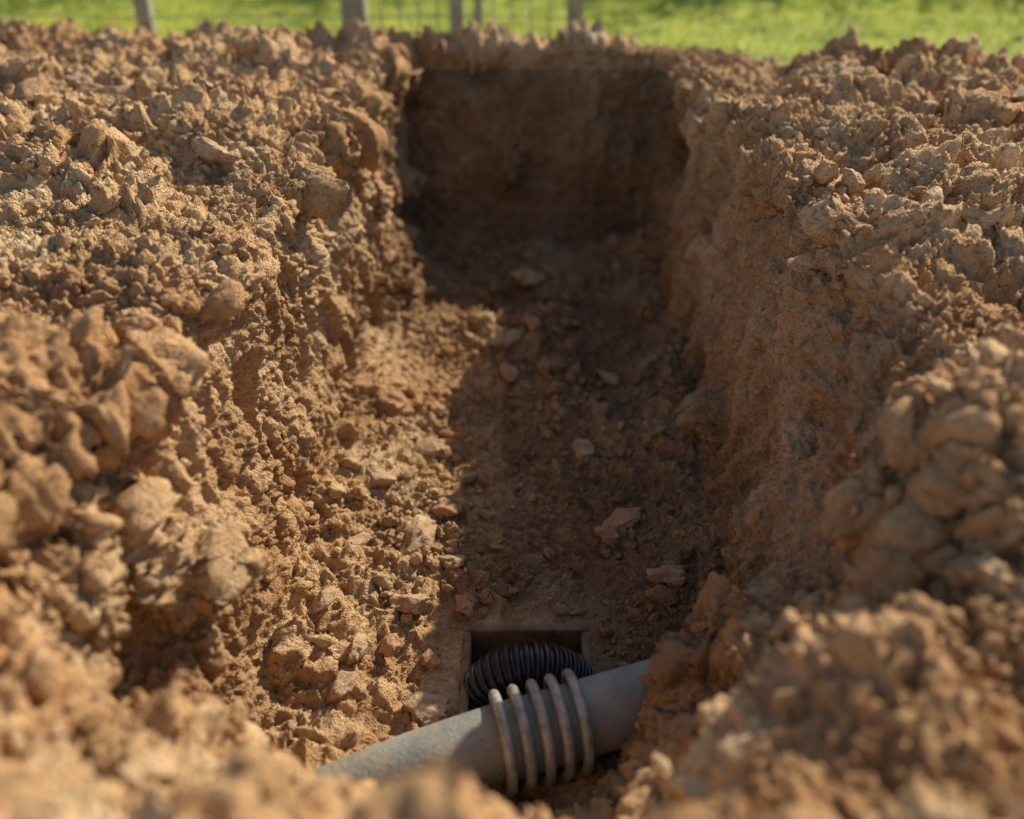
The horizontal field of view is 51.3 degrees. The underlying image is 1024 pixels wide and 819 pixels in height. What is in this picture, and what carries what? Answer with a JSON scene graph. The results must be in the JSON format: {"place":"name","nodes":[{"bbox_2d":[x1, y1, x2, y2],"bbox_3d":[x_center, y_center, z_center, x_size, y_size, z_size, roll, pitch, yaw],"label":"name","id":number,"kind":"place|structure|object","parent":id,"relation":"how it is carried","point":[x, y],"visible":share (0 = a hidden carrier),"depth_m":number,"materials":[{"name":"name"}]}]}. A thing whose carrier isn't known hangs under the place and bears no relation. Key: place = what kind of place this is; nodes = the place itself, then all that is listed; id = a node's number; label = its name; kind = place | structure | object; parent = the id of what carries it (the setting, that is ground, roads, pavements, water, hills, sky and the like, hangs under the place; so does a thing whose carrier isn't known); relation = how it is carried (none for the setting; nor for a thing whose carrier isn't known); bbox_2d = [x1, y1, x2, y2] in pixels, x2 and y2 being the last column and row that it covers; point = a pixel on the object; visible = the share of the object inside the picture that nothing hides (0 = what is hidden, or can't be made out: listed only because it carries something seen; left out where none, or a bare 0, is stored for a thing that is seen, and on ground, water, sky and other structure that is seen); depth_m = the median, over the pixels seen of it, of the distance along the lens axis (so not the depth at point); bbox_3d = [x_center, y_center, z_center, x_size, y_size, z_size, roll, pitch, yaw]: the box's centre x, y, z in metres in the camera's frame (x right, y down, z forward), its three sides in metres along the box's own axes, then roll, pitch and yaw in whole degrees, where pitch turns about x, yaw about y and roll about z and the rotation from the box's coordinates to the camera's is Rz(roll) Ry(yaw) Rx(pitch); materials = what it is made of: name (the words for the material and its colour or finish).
{"place":"outdoors","nodes":[
{"label":"outdoors","id":0,"kind":"place"},
{"bbox_2d":[0,17,1023,818],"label":"ground soil trench","id":1,"kind":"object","parent":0,"point":[212,377],"visible":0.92,"depth_m":1.71,"materials":[{"name":"brown soil"}]},
{"bbox_2d":[14,77,48,104],"bbox_3d":[-0.958,-0.623,2.102,0.080,0.056,0.067,0,33,0],"label":"stone","id":2,"kind":"object","parent":1,"relation":"on","point":[27,89],"visible":0.69,"depth_m":2.09,"materials":[{"name":"beige stone"}]},
{"bbox_2d":[63,74,91,89],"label":"stone","id":3,"kind":"object","parent":1,"relation":"on","point":[76,81],"visible":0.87,"depth_m":2.33,"materials":[{"name":"beige stone"}]},
{"bbox_2d":[87,84,137,102],"bbox_3d":[-0.845,-0.671,2.290,0.139,0.054,0.083,0,33,0],"label":"stone","id":4,"kind":"object","parent":1,"relation":"on","point":[129,91],"visible":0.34,"depth_m":2.27,"materials":[{"name":"beige stone"}]},
{"bbox_2d":[190,136,234,162],"bbox_3d":[-0.543,-0.473,1.940,0.091,0.047,0.062,0,33,0],"label":"stone","id":5,"kind":"object","parent":1,"relation":"on","point":[206,148],"visible":1,"depth_m":1.92,"materials":[{"name":"beige stone"}]},
{"bbox_2d":[313,586,341,612],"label":"stone","id":6,"kind":"object","parent":1,"relation":"on","point":[326,597],"visible":1,"depth_m":1.72,"materials":[{"name":"beige stone"}]},
{"bbox_2d":[329,670,358,700],"bbox_3d":[-0.257,0.420,1.623,0.034,0.032,0.057,8,34,12],"label":"stone","id":7,"kind":"object","parent":1,"relation":"on","point":[344,682],"visible":1,"depth_m":1.62,"materials":[{"name":"beige stone"}]},
{"bbox_2d":[346,632,367,664],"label":"stone","id":8,"kind":"object","parent":1,"relation":"on","point":[358,649],"visible":1,"depth_m":1.65,"materials":[{"name":"beige stone"}]},
{"bbox_2d":[344,532,371,546],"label":"stone","id":9,"kind":"object","parent":1,"relation":"on","point":[361,539],"visible":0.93,"depth_m":1.88,"materials":[{"name":"beige stone"}]},
{"bbox_2d":[367,466,396,487],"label":"stone","id":10,"kind":"object","parent":1,"relation":"on","point":[380,478],"visible":0.98,"depth_m":2.01,"materials":[{"name":"beige stone"}]},
{"bbox_2d":[369,570,394,590],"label":"stone","id":11,"kind":"object","parent":1,"relation":"on","point":[383,580],"visible":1,"depth_m":1.81,"materials":[{"name":"brown stone"}]},
{"bbox_2d":[379,633,401,657],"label":"stone","id":12,"kind":"object","parent":1,"relation":"on","point":[391,645],"visible":1,"depth_m":1.72,"materials":[{"name":"brown stone"}]},
{"bbox_2d":[400,465,418,479],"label":"stone","id":13,"kind":"object","parent":1,"relation":"on","point":[411,472],"visible":1,"depth_m":2.06,"materials":[{"name":"beige stone"}]},
{"bbox_2d":[389,593,430,613],"bbox_3d":[-0.171,0.321,1.797,0.075,0.045,0.055,0,33,0],"label":"stone","id":14,"kind":"object","parent":1,"relation":"on","point":[413,603],"visible":1,"depth_m":1.78,"materials":[{"name":"beige stone"}]},
{"bbox_2d":[399,514,436,554],"bbox_3d":[-0.176,0.227,1.924,0.079,0.050,0.112,0,33,0],"label":"stone","id":15,"kind":"object","parent":1,"relation":"on","point":[419,531],"visible":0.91,"depth_m":1.91,"materials":[{"name":"beige stone"}]},
{"bbox_2d":[402,689,450,725],"bbox_3d":[-0.133,0.468,1.662,0.077,0.031,0.068,0,33,0],"label":"stone","id":16,"kind":"object","parent":1,"relation":"on","point":[423,707],"visible":0.91,"depth_m":1.65,"materials":[{"name":"brown stone"}]},
{"bbox_2d":[410,437,445,458],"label":"stone","id":17,"kind":"object","parent":1,"relation":"on","point":[430,447],"visible":0.9,"depth_m":2.17,"materials":[{"name":"beige stone"}]},
{"bbox_2d":[420,648,442,668],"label":"stone","id":18,"kind":"object","parent":1,"relation":"on","point":[429,657],"visible":1,"depth_m":1.73,"materials":[{"name":"brown stone"}]},
{"bbox_2d":[429,402,447,415],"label":"stone","id":19,"kind":"object","parent":1,"relation":"on","point":[437,409],"visible":0.94,"depth_m":2.29,"materials":[{"name":"brown stone"}]},
{"bbox_2d":[431,499,462,516],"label":"stone","id":20,"kind":"object","parent":1,"relation":"on","point":[448,508],"visible":0.98,"depth_m":1.97,"materials":[{"name":"brown stone"}]},
{"bbox_2d":[438,555,464,568],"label":"stone","id":21,"kind":"object","parent":1,"relation":"on","point":[452,561],"visible":0.97,"depth_m":1.86,"materials":[{"name":"beige stone"}]},
{"bbox_2d":[455,593,474,616],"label":"stone","id":22,"kind":"object","parent":1,"relation":"on","point":[465,605],"visible":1,"depth_m":1.81,"materials":[{"name":"brown stone"}]},
{"bbox_2d":[456,472,477,484],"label":"stone","id":23,"kind":"object","parent":1,"relation":"on","point":[469,477],"visible":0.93,"depth_m":2.09,"materials":[{"name":"stone"}]},
{"bbox_2d":[472,778,479,788],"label":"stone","id":24,"kind":"object","parent":1,"relation":"on","point":[475,785],"visible":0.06,"depth_m":1.45,"materials":[{"name":"beige stone"}]},
{"bbox_2d":[312,659,650,789],"bbox_3d":[0.026,0.462,1.548,0.892,0.154,0.112,-9,34,-14],"label":"drain pipe","id":25,"kind":"object","parent":1,"relation":"on","point":[467,743],"visible":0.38,"depth_m":1.51,"materials":[{"name":"grey plastic"}]},
{"bbox_2d":[488,668,610,798],"bbox_3d":[0.049,0.470,1.561,0.158,0.161,0.154,-9,34,-14],"label":"metal coil","id":26,"kind":"object","parent":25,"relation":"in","point":[546,779],"visible":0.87,"depth_m":1.50,"materials":[{"name":"grey metal"}]},
{"bbox_2d":[477,312,494,330],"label":"stone","id":27,"kind":"object","parent":1,"relation":"on","point":[488,322],"visible":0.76,"depth_m":2.52,"materials":[{"name":"beige stone"}]},
{"bbox_2d":[486,329,520,349],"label":"stone","id":28,"kind":"object","parent":1,"relation":"on","point":[507,340],"visible":1,"depth_m":2.44,"materials":[{"name":"brown stone"}]},
{"bbox_2d":[0,47,1012,782],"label":"soil chunks","id":29,"kind":"object","parent":1,"relation":"on","point":[100,675],"visible":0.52,"depth_m":1.20,"materials":[{"name":"brown soil"}]},
{"bbox_2d":[498,363,519,382],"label":"stone","id":30,"kind":"object","parent":1,"relation":"on","point":[509,373],"visible":1,"depth_m":2.39,"materials":[{"name":"brown stone"}]},
{"bbox_2d":[0,17,1023,818],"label":"soil clods","id":31,"kind":"object","parent":1,"relation":"on","point":[102,581],"visible":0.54,"depth_m":1.81,"materials":[{"name":"brown soil"}]},
{"bbox_2d":[0,23,1023,818],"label":"soil lumps","id":32,"kind":"object","parent":1,"relation":"on","point":[154,767],"visible":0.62,"depth_m":1.80,"materials":[{"name":"brown soil"}]},
{"bbox_2d":[0,17,1023,818],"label":"soil crumbs","id":33,"kind":"object","parent":1,"relation":"on","point":[608,649],"visible":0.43,"depth_m":1.81,"materials":[{"name":"brown soil"}]},
{"bbox_2d":[459,625,591,714],"bbox_3d":[0.024,0.521,1.775,0.212,0.240,0.215,0,33,0],"label":"drain pit","id":34,"kind":"object","parent":1,"relation":"in","point":[479,641],"visible":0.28,"depth_m":1.79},
{"bbox_2d":[459,641,596,710],"bbox_3d":[0.028,0.486,1.737,0.240,0.264,0.095,-4,34,-7],"label":"corrugated hose","id":35,"kind":"object","parent":34,"relation":"in","point":[500,670],"visible":0.45,"depth_m":1.66,"materials":[{"name":"black plastic"}]},
{"bbox_2d":[508,268,545,286],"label":"stone","id":36,"kind":"object","parent":1,"relation":"on","point":[525,277],"visible":1,"depth_m":2.71,"materials":[{"name":"stone"}]},
{"bbox_2d":[524,316,544,332],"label":"stone","id":37,"kind":"object","parent":1,"relation":"on","point":[534,323],"visible":0.88,"depth_m":2.49,"materials":[{"name":"brown stone"}]},
{"bbox_2d":[541,306,561,314],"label":"stone","id":38,"kind":"object","parent":1,"relation":"on","point":[543,308],"visible":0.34,"depth_m":2.59,"materials":[{"name":"brown stone"}]},
{"bbox_2d":[571,439,594,461],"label":"stone","id":39,"kind":"object","parent":1,"relation":"on","point":[582,448],"visible":0.94,"depth_m":2.14,"materials":[{"name":"stone"}]},
{"bbox_2d":[593,525,619,542],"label":"stone","id":40,"kind":"object","parent":1,"relation":"on","point":[606,534],"visible":1,"depth_m":1.93,"materials":[{"name":"brown stone"}]},
{"bbox_2d":[596,369,621,387],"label":"stone","id":41,"kind":"object","parent":1,"relation":"on","point":[613,379],"visible":0.98,"depth_m":2.37,"materials":[{"name":"brown stone"}]},
{"bbox_2d":[602,507,641,530],"bbox_3d":[0.204,0.210,1.978,0.101,0.042,0.056,-26,41,-34],"label":"stone","id":42,"kind":"object","parent":1,"relation":"on","point":[619,519],"visible":0.82,"depth_m":1.97,"materials":[{"name":"brown stone"}]},
{"bbox_2d":[646,565,687,584],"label":"stone","id":43,"kind":"object","parent":1,"relation":"on","point":[675,574],"visible":1,"depth_m":1.80,"materials":[{"name":"stone"}]},
{"bbox_2d":[918,100,939,116],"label":"stone","id":44,"kind":"object","parent":1,"relation":"on","point":[927,107],"visible":0.86,"depth_m":2.12,"materials":[{"name":"beige stone"}]},
{"bbox_2d":[943,76,967,87],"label":"stone","id":45,"kind":"object","parent":1,"relation":"on","point":[954,81],"visible":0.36,"depth_m":2.20,"materials":[{"name":"beige stone"}]},
{"bbox_2d":[1010,85,1023,100],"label":"stone","id":46,"kind":"object","parent":1,"relation":"on","point":[1018,94],"visible":1,"depth_m":2.07,"materials":[{"name":"beige stone"}]},
{"bbox_2d":[0,0,1023,62],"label":"lawn","id":47,"kind":"structure","parent":0,"point":[742,43],"depth_m":3.51,"materials":[{"name":"green plant"}]},
{"bbox_2d":[0,0,583,40],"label":"garden fence","id":48,"kind":"object","parent":47,"relation":"on","point":[145,18],"visible":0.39,"depth_m":3.16,"materials":[{"name":"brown wood"}]}
]}

